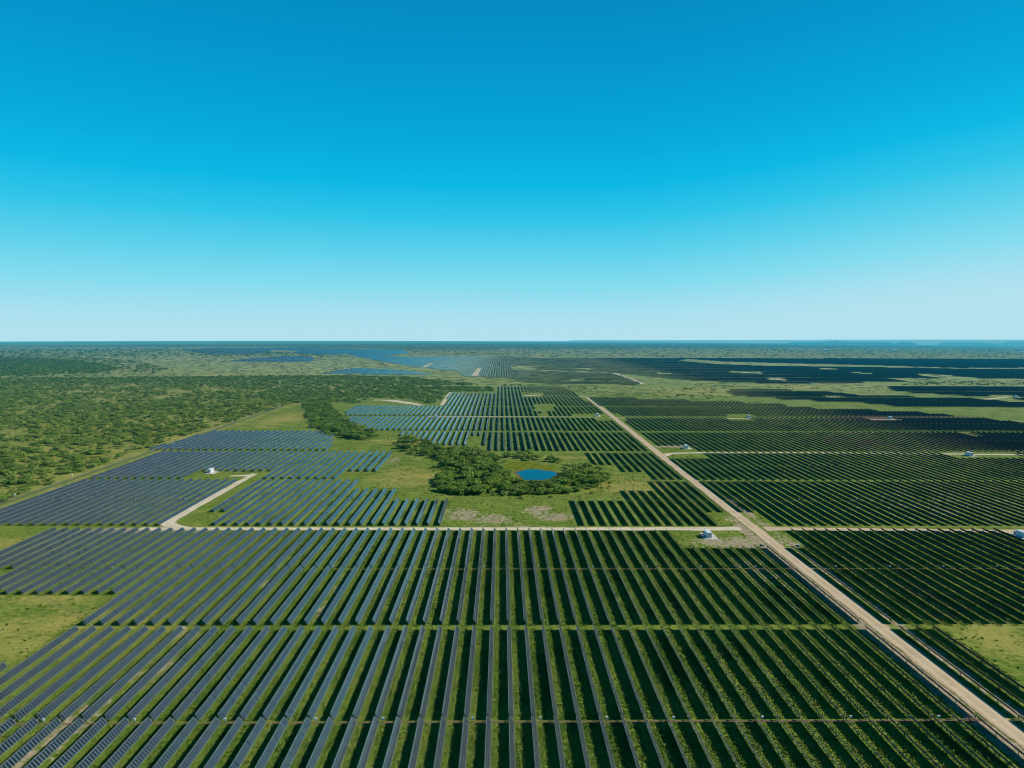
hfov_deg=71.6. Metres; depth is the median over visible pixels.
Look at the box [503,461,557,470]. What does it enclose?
reed beds
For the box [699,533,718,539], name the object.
concrete pad
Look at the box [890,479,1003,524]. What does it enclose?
solar tracker
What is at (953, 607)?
solar tracker
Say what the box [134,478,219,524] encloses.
solar tracker
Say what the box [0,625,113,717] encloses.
solar tracker
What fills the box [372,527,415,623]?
solar tracker
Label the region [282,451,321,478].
solar tracker
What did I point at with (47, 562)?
solar tracker
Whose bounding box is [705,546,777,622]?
solar tracker
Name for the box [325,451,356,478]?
solar tracker
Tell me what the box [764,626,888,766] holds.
solar tracker
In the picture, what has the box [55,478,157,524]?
solar tracker
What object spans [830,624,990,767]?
solar tracker
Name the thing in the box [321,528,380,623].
solar tracker
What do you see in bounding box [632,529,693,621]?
solar tracker
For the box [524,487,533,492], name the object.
mesquite tree
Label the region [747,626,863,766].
solar tracker
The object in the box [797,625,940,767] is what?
solar tracker
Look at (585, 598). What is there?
solar tracker
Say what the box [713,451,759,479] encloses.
solar tracker
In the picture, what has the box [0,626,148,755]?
solar tracker
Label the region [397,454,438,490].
wheel track
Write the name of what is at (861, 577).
solar tracker
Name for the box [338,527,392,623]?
solar tracker
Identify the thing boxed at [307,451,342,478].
solar tracker
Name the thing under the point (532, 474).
pond water
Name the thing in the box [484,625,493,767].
solar tracker
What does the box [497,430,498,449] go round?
solar tracker
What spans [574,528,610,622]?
solar tracker
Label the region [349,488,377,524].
solar tracker
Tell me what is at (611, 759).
solar tracker
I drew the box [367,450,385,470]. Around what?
solar tracker
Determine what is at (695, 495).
solar tracker
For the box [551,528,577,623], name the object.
solar tracker
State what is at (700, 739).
solar tracker
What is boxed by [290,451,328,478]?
solar tracker
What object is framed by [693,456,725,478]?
solar tracker
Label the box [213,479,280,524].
solar tracker
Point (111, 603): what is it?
solar tracker
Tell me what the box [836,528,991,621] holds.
solar tracker
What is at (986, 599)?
solar tracker
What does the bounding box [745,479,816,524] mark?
solar tracker
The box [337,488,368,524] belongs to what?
solar tracker
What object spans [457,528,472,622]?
solar tracker
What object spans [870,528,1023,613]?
solar tracker
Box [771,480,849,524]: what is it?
solar tracker
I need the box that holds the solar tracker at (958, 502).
[898,479,1014,524]
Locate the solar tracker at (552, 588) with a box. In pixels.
[540,528,560,622]
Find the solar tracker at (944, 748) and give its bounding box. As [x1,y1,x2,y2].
[814,625,965,767]
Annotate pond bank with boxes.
[513,469,558,480]
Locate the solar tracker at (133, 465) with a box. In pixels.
[100,450,173,477]
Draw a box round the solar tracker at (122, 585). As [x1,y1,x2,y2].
[112,527,207,592]
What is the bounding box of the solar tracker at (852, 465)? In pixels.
[817,451,885,479]
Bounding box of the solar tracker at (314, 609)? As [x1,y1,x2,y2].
[305,527,369,623]
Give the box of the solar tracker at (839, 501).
[796,479,882,523]
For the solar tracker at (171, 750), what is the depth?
187.84 m
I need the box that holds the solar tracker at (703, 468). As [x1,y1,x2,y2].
[687,457,717,479]
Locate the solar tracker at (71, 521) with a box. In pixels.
[66,478,166,524]
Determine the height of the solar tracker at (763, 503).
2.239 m
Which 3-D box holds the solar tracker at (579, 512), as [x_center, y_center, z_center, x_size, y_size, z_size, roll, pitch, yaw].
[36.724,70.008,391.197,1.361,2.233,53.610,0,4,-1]
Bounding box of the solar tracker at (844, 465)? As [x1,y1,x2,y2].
[810,451,876,478]
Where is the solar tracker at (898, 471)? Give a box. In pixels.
[844,451,918,478]
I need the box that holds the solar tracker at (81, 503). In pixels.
[32,478,140,524]
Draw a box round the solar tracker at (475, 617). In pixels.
[473,527,484,622]
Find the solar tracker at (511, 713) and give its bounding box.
[507,625,515,767]
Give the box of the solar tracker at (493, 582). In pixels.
[490,528,495,622]
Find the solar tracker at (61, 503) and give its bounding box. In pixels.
[9,478,122,524]
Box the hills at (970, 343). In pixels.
[938,342,997,345]
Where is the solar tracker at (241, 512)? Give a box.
[225,478,289,524]
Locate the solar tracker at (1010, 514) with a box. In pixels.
[915,479,1023,520]
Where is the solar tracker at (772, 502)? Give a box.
[736,479,805,524]
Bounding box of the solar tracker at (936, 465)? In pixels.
[892,451,977,478]
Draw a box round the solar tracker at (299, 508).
[281,479,332,524]
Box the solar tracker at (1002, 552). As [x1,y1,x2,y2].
[948,528,1023,562]
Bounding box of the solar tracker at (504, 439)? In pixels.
[503,431,504,449]
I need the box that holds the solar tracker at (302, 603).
[287,528,357,623]
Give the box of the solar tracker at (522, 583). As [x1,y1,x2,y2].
[517,528,527,623]
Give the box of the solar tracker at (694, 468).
[681,458,707,477]
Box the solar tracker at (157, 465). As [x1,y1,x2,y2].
[126,450,194,477]
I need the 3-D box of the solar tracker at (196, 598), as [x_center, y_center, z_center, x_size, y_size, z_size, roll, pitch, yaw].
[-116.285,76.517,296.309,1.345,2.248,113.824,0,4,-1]
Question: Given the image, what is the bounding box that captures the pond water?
[517,469,556,479]
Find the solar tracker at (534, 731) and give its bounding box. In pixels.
[524,625,540,767]
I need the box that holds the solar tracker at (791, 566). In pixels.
[766,545,860,622]
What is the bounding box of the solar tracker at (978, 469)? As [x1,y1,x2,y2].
[920,451,1011,479]
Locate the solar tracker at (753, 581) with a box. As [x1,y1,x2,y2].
[716,544,792,622]
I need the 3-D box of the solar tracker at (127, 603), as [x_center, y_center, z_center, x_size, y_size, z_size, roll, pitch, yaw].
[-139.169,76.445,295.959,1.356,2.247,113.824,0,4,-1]
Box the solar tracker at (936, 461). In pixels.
[906,451,993,478]
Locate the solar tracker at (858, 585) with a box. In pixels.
[802,544,910,622]
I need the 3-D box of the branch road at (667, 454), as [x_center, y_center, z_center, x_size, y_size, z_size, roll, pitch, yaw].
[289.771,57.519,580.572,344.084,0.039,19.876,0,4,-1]
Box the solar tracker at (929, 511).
[856,479,959,524]
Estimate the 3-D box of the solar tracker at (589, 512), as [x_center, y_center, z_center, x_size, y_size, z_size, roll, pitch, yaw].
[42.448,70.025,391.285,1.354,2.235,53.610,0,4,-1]
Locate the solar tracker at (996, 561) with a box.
[925,527,1023,574]
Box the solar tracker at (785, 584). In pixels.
[742,546,827,622]
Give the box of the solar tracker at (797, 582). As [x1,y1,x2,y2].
[753,544,841,620]
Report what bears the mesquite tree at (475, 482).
on the ground at (32, 617)
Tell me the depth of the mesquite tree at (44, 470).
490.15 m
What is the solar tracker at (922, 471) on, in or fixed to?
on the ground at (32, 617)
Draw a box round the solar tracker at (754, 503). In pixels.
[719,479,783,524]
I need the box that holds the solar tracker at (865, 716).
[781,626,914,767]
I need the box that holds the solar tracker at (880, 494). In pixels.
[847,479,948,524]
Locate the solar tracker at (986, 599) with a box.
[858,528,1023,622]
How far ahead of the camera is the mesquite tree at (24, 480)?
457.06 m
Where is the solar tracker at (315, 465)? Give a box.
[299,451,335,478]
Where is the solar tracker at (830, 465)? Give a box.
[796,451,860,478]
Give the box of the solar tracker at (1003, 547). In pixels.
[960,528,1023,556]
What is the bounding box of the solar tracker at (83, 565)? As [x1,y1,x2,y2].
[35,527,149,593]
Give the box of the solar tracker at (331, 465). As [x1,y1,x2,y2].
[316,451,349,477]
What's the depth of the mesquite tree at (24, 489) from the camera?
433.31 m
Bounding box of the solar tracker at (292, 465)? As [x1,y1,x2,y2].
[273,451,314,477]
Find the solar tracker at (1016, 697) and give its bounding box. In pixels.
[916,625,1023,703]
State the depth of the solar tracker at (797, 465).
525.56 m
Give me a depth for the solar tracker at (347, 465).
518.33 m
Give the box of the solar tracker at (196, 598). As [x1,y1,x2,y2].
[168,527,276,623]
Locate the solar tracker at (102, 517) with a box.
[89,478,184,524]
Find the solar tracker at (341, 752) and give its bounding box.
[332,625,390,767]
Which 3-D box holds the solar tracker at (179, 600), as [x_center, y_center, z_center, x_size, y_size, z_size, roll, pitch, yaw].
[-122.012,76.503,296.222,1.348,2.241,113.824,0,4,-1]
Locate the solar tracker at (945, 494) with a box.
[907,479,1023,523]
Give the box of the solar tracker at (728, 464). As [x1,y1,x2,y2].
[706,451,749,477]
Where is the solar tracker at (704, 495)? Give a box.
[685,479,722,511]
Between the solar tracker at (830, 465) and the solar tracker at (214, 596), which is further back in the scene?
the solar tracker at (830, 465)
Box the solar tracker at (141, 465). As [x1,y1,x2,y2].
[109,450,180,477]
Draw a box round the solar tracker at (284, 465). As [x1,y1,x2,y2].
[264,450,307,478]
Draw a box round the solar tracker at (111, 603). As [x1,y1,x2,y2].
[83,527,219,624]
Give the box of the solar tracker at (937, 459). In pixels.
[913,451,1002,478]
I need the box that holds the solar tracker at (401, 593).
[389,528,426,623]
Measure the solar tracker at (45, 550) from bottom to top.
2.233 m
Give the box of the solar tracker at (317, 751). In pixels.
[306,625,373,767]
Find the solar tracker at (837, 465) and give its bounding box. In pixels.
[803,451,868,479]
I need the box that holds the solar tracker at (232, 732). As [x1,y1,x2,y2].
[204,625,304,767]
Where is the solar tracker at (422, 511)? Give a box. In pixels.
[416,498,428,523]
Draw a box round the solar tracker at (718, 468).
[702,458,733,478]
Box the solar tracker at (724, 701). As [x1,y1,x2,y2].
[678,625,764,767]
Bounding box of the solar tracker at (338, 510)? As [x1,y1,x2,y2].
[326,487,359,524]
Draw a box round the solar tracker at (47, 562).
[0,527,114,589]
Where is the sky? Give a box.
[0,0,1023,341]
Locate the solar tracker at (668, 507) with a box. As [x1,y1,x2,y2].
[651,489,683,524]
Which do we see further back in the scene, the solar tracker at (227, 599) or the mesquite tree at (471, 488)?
the mesquite tree at (471, 488)
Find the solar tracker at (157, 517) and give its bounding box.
[146,478,228,524]
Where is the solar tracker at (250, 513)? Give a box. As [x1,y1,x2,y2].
[236,479,297,524]
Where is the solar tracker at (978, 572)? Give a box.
[891,527,1023,596]
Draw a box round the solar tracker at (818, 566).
[791,545,893,622]
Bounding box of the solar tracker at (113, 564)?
[66,527,172,592]
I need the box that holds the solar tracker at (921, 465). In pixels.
[879,451,960,479]
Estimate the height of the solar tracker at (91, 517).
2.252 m
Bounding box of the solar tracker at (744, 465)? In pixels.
[720,451,767,478]
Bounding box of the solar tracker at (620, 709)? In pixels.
[592,624,640,767]
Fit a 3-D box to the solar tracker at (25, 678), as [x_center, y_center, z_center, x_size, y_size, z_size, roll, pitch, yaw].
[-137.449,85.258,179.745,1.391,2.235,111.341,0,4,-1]
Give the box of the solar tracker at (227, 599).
[202,527,300,623]
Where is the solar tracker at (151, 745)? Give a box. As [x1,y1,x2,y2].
[127,625,252,767]
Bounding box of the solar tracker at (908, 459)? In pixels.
[886,452,968,478]
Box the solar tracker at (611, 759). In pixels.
[575,624,615,767]
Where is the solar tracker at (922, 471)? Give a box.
[865,451,943,478]
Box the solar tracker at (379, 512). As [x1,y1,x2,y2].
[371,487,395,524]
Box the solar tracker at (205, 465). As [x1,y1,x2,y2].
[178,450,237,477]
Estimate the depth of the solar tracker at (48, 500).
409.67 m
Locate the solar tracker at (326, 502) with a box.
[304,478,349,524]
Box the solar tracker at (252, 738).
[229,625,321,767]
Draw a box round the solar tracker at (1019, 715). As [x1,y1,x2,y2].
[899,625,1023,718]
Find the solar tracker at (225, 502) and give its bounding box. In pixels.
[212,478,263,510]
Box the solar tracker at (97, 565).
[51,527,161,592]
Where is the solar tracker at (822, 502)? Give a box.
[779,479,860,523]
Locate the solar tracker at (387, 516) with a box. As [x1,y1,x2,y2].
[382,498,398,524]
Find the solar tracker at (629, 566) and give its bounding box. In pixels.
[609,529,660,622]
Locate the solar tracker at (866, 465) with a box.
[831,452,901,478]
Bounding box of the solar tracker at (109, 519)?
[100,478,193,524]
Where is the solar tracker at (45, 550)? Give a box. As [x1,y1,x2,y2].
[11,527,91,567]
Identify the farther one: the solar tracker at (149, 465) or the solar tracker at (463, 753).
the solar tracker at (149, 465)
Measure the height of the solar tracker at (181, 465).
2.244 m
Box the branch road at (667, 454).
[664,452,1021,455]
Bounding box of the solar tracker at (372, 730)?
[357,625,407,767]
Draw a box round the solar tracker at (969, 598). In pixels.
[846,527,1009,622]
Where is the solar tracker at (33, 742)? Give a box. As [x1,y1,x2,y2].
[0,625,165,767]
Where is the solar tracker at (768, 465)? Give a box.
[741,452,792,478]
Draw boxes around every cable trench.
[1,719,985,724]
[951,568,1022,568]
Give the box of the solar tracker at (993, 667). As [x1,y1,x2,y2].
[932,625,1023,688]
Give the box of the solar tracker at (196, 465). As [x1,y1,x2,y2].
[169,450,230,478]
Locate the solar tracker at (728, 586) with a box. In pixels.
[693,546,759,622]
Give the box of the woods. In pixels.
[0,343,1023,500]
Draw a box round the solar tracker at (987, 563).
[914,527,1023,581]
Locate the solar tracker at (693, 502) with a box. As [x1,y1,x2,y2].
[669,480,716,524]
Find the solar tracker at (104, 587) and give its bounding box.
[96,527,195,592]
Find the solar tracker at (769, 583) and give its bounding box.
[730,546,808,620]
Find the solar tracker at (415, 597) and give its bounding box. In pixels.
[406,527,438,623]
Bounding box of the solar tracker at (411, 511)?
[405,498,418,524]
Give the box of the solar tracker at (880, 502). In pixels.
[830,479,926,524]
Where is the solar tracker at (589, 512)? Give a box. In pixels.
[583,499,595,523]
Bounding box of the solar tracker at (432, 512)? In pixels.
[427,498,437,524]
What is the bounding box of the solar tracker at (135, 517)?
[123,478,210,524]
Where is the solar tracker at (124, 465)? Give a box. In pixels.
[92,450,166,478]
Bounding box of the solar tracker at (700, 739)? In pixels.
[644,625,714,767]
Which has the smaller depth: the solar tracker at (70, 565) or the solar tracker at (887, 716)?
the solar tracker at (887, 716)
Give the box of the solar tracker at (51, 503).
[0,478,114,524]
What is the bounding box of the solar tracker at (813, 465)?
[782,451,843,479]
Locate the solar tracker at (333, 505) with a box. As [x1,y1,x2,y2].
[315,479,358,524]
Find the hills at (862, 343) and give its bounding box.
[787,341,893,344]
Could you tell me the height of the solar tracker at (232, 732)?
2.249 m
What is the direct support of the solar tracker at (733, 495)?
on the ground at (32, 617)
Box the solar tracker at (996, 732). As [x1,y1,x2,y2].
[864,624,1023,755]
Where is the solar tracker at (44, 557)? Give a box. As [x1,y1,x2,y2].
[0,527,102,581]
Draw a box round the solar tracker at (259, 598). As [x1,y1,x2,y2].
[236,527,323,623]
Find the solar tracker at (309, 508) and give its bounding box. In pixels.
[292,479,341,524]
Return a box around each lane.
[381,400,420,405]
[429,416,525,416]
[440,392,451,404]
[472,368,481,375]
[613,373,644,383]
[669,418,887,419]
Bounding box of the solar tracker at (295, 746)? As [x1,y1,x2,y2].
[281,625,355,767]
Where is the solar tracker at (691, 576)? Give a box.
[655,529,728,623]
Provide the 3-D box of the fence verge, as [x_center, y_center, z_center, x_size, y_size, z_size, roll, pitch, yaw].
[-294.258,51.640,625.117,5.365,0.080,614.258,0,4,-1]
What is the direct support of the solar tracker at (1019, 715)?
on the ground at (32, 617)
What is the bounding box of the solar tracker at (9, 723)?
[0,625,131,735]
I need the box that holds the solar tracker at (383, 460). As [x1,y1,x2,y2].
[375,450,392,470]
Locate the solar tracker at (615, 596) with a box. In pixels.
[585,527,627,623]
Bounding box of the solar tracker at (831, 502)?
[788,480,871,523]
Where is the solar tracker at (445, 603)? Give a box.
[440,527,461,623]
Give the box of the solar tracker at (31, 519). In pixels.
[21,478,131,524]
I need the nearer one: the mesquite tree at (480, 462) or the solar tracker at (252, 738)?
the solar tracker at (252, 738)
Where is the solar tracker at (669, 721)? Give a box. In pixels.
[627,625,690,767]
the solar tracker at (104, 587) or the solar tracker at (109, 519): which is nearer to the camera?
the solar tracker at (104, 587)
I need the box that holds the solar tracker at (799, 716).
[729,625,839,767]
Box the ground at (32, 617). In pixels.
[0,341,1023,767]
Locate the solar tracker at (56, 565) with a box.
[5,527,126,592]
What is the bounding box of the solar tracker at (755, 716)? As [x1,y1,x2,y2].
[695,625,789,767]
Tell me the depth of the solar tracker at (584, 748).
188.63 m
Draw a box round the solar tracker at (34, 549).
[0,527,79,567]
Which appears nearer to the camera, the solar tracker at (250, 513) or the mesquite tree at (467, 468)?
the solar tracker at (250, 513)
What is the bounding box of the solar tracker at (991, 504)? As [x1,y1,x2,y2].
[923,479,1023,515]
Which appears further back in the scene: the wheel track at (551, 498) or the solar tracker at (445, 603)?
the wheel track at (551, 498)
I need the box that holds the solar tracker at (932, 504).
[873,479,981,524]
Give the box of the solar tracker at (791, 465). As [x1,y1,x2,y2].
[762,452,818,479]
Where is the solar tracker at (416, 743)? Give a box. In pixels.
[408,625,441,767]
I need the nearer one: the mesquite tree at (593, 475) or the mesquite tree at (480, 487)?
the mesquite tree at (480, 487)
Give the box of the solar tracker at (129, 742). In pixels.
[101,625,235,767]
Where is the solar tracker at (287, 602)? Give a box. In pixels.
[271,527,346,623]
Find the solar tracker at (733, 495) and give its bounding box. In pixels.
[712,480,753,510]
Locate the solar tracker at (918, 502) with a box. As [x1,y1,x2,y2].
[864,479,970,524]
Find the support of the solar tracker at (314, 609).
on the ground at (32, 617)
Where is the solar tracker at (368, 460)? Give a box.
[358,450,378,470]
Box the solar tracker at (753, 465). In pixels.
[727,451,776,479]
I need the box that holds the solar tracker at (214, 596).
[185,527,288,623]
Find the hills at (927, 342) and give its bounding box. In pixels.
[570,340,1023,344]
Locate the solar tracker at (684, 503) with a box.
[660,480,705,524]
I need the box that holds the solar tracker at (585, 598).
[562,527,594,623]
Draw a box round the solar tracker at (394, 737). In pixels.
[382,625,424,767]
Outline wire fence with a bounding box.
[2,407,275,501]
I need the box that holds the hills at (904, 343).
[893,342,915,344]
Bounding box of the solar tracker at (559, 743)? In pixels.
[541,624,565,767]
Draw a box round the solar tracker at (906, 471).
[851,451,927,478]
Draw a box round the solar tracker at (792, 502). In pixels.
[754,480,827,524]
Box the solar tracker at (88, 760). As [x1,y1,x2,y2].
[76,625,217,767]
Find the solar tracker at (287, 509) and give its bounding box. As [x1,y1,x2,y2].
[270,478,323,524]
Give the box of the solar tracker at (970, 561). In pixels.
[903,528,1023,588]
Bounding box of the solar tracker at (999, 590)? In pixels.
[880,527,1023,604]
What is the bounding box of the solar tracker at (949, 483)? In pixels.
[940,479,1023,508]
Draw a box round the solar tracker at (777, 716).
[712,625,814,767]
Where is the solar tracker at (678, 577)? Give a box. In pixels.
[642,527,709,622]
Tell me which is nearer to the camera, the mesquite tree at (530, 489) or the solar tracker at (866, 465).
the mesquite tree at (530, 489)
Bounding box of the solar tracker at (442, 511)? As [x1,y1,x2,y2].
[438,498,447,524]
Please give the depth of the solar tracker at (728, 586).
275.67 m
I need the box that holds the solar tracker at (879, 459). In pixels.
[858,451,935,479]
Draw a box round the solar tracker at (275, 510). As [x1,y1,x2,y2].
[259,478,315,524]
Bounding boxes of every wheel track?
[1,581,90,624]
[5,579,98,624]
[394,452,439,491]
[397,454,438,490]
[448,479,643,499]
[451,479,646,499]
[937,633,1020,696]
[958,644,1023,694]
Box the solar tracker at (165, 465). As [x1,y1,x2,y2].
[135,450,201,478]
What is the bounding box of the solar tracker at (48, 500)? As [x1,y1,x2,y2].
[0,478,105,519]
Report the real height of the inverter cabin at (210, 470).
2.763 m
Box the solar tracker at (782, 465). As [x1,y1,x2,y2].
[755,452,809,478]
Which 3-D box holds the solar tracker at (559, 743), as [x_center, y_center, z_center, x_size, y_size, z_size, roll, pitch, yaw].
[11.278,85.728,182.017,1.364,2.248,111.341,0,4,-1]
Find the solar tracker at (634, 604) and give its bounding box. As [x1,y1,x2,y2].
[597,528,643,621]
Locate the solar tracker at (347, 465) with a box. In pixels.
[333,450,364,477]
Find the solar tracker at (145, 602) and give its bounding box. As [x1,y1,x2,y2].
[117,527,242,624]
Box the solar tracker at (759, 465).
[734,451,784,478]
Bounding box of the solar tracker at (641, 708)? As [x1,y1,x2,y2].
[609,624,665,767]
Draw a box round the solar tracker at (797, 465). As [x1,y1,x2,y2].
[768,451,826,478]
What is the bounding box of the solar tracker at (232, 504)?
[223,479,271,511]
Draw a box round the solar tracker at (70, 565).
[20,527,137,593]
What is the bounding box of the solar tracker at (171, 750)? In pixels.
[153,625,269,767]
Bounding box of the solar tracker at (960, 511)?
[881,479,992,524]
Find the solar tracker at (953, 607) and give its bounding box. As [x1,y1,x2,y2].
[825,528,976,622]
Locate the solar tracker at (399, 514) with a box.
[394,498,408,524]
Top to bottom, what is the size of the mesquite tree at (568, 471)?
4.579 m
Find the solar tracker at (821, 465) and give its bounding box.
[789,451,851,478]
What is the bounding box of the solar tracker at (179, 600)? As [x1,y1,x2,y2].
[151,527,265,623]
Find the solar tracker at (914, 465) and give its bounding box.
[872,451,952,478]
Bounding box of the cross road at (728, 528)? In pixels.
[138,526,742,530]
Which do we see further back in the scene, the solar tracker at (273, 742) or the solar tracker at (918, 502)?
the solar tracker at (918, 502)
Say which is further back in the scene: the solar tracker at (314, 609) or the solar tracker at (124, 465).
the solar tracker at (124, 465)
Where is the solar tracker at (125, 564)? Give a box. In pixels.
[81,527,184,593]
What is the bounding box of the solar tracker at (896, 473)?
[837,451,910,479]
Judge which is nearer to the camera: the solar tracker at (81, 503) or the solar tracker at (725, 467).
the solar tracker at (81, 503)
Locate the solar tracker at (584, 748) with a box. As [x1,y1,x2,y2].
[558,625,590,767]
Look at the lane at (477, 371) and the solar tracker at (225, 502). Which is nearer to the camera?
the solar tracker at (225, 502)
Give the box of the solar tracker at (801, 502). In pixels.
[762,479,838,524]
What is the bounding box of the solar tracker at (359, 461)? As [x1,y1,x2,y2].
[350,450,371,470]
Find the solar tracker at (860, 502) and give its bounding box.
[813,479,903,523]
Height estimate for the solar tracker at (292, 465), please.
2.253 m
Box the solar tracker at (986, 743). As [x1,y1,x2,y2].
[847,624,1015,767]
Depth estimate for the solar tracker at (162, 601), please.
280.03 m
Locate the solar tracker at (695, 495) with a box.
[677,480,712,510]
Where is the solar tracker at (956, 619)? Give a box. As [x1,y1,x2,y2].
[813,528,958,621]
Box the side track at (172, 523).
[160,473,256,528]
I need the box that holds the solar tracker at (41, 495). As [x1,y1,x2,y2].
[0,478,87,511]
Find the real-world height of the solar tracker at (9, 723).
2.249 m
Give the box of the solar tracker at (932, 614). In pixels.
[801,527,943,622]
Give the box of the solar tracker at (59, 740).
[24,625,183,767]
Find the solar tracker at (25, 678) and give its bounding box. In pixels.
[0,625,96,700]
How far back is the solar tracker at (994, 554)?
325.36 m
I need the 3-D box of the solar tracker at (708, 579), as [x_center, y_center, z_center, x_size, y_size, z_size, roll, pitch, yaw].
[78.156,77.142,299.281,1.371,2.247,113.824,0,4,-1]
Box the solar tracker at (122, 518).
[111,478,201,524]
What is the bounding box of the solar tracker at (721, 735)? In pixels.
[661,625,739,767]
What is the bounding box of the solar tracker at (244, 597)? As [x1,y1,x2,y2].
[219,527,311,623]
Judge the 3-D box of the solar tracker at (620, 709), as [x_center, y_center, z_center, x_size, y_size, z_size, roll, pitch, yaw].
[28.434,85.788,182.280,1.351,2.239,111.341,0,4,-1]
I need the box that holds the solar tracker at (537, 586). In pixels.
[528,527,543,622]
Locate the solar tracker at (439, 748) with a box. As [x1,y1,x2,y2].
[433,625,459,767]
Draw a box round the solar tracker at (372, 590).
[355,528,403,623]
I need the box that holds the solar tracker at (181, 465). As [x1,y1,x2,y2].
[152,450,215,477]
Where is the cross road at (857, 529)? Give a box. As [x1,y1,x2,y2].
[763,527,1023,532]
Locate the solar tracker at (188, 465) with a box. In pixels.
[161,450,222,478]
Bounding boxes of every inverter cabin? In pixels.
[207,468,214,472]
[703,529,711,537]
[1014,529,1023,537]
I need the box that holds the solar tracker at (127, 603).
[100,527,230,624]
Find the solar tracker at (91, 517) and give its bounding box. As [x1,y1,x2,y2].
[77,478,175,524]
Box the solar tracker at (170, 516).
[157,478,236,524]
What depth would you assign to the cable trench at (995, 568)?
301.35 m
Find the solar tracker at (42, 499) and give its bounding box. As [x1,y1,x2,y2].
[0,478,96,515]
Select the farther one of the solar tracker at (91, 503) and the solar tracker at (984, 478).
the solar tracker at (984, 478)
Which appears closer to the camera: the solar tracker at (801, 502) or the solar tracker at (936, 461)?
the solar tracker at (801, 502)
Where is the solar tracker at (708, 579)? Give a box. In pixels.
[666,529,743,622]
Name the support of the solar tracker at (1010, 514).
on the ground at (32, 617)
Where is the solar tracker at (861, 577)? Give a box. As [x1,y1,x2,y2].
[791,528,925,622]
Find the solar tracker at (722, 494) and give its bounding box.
[702,479,743,510]
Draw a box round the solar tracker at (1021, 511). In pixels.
[932,479,1023,512]
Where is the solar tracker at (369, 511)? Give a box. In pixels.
[360,488,386,523]
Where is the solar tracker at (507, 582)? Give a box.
[505,527,510,623]
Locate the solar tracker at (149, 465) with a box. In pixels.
[118,450,187,478]
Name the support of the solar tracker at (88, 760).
on the ground at (32, 617)
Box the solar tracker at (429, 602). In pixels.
[423,528,449,623]
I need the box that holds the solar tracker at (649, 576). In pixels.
[620,528,677,622]
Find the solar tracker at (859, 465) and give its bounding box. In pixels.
[824,451,893,478]
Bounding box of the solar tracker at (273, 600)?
[253,527,334,623]
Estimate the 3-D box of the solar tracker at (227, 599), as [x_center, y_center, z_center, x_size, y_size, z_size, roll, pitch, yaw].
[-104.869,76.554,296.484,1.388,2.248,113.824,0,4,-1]
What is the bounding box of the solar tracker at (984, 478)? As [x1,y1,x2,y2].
[899,451,985,479]
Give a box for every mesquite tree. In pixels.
[0,480,15,484]
[18,478,30,483]
[18,487,31,490]
[22,473,36,476]
[38,468,50,471]
[57,469,70,472]
[412,447,420,453]
[420,449,429,452]
[434,450,445,455]
[436,474,446,478]
[440,459,450,464]
[445,485,456,489]
[455,481,467,486]
[457,459,467,463]
[461,466,471,470]
[462,451,470,455]
[462,472,473,477]
[467,478,478,482]
[467,485,479,493]
[469,480,481,484]
[473,485,485,491]
[474,473,483,476]
[475,460,486,463]
[479,465,490,470]
[483,472,492,476]
[492,456,500,459]
[492,482,505,487]
[503,451,512,455]
[503,476,514,481]
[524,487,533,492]
[531,483,544,487]
[551,484,562,488]
[555,477,567,482]
[557,472,567,476]
[563,469,572,472]
[566,473,575,477]
[568,464,577,468]
[576,469,587,473]
[576,474,586,477]
[588,468,600,472]
[588,473,599,477]
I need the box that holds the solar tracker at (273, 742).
[255,625,338,767]
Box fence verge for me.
[0,406,283,505]
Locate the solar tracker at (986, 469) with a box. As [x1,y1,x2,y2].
[928,452,1018,478]
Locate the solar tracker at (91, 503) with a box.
[43,478,149,524]
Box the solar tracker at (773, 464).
[748,452,801,479]
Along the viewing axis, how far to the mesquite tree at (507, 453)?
558.11 m
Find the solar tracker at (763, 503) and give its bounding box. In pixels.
[728,479,794,524]
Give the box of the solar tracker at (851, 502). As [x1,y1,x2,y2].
[805,480,893,523]
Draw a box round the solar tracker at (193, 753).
[178,625,287,767]
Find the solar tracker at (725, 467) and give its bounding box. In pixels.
[709,457,742,478]
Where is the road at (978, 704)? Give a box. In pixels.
[579,396,1023,748]
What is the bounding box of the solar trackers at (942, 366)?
[0,348,1023,671]
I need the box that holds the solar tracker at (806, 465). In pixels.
[775,451,834,478]
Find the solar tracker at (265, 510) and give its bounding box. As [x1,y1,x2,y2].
[247,479,306,524]
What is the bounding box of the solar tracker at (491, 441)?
[490,431,492,450]
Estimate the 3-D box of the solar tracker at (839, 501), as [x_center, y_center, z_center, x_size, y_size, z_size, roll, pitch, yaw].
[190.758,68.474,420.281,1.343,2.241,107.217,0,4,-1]
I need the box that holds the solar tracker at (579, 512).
[573,499,584,523]
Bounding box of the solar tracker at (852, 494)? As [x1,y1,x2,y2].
[822,479,915,524]
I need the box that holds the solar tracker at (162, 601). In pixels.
[134,527,253,623]
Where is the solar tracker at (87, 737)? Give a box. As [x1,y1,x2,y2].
[50,625,200,767]
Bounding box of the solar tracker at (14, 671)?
[0,626,78,685]
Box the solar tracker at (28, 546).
[0,527,68,561]
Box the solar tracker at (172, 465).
[143,450,208,478]
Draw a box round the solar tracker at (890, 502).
[839,480,937,524]
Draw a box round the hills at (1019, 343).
[998,341,1023,345]
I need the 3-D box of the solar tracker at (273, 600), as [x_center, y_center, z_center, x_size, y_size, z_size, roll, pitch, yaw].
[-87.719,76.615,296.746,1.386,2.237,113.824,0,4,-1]
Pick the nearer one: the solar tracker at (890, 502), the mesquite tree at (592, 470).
the solar tracker at (890, 502)
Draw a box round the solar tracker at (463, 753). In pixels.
[459,625,476,767]
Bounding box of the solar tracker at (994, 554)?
[936,527,1023,568]

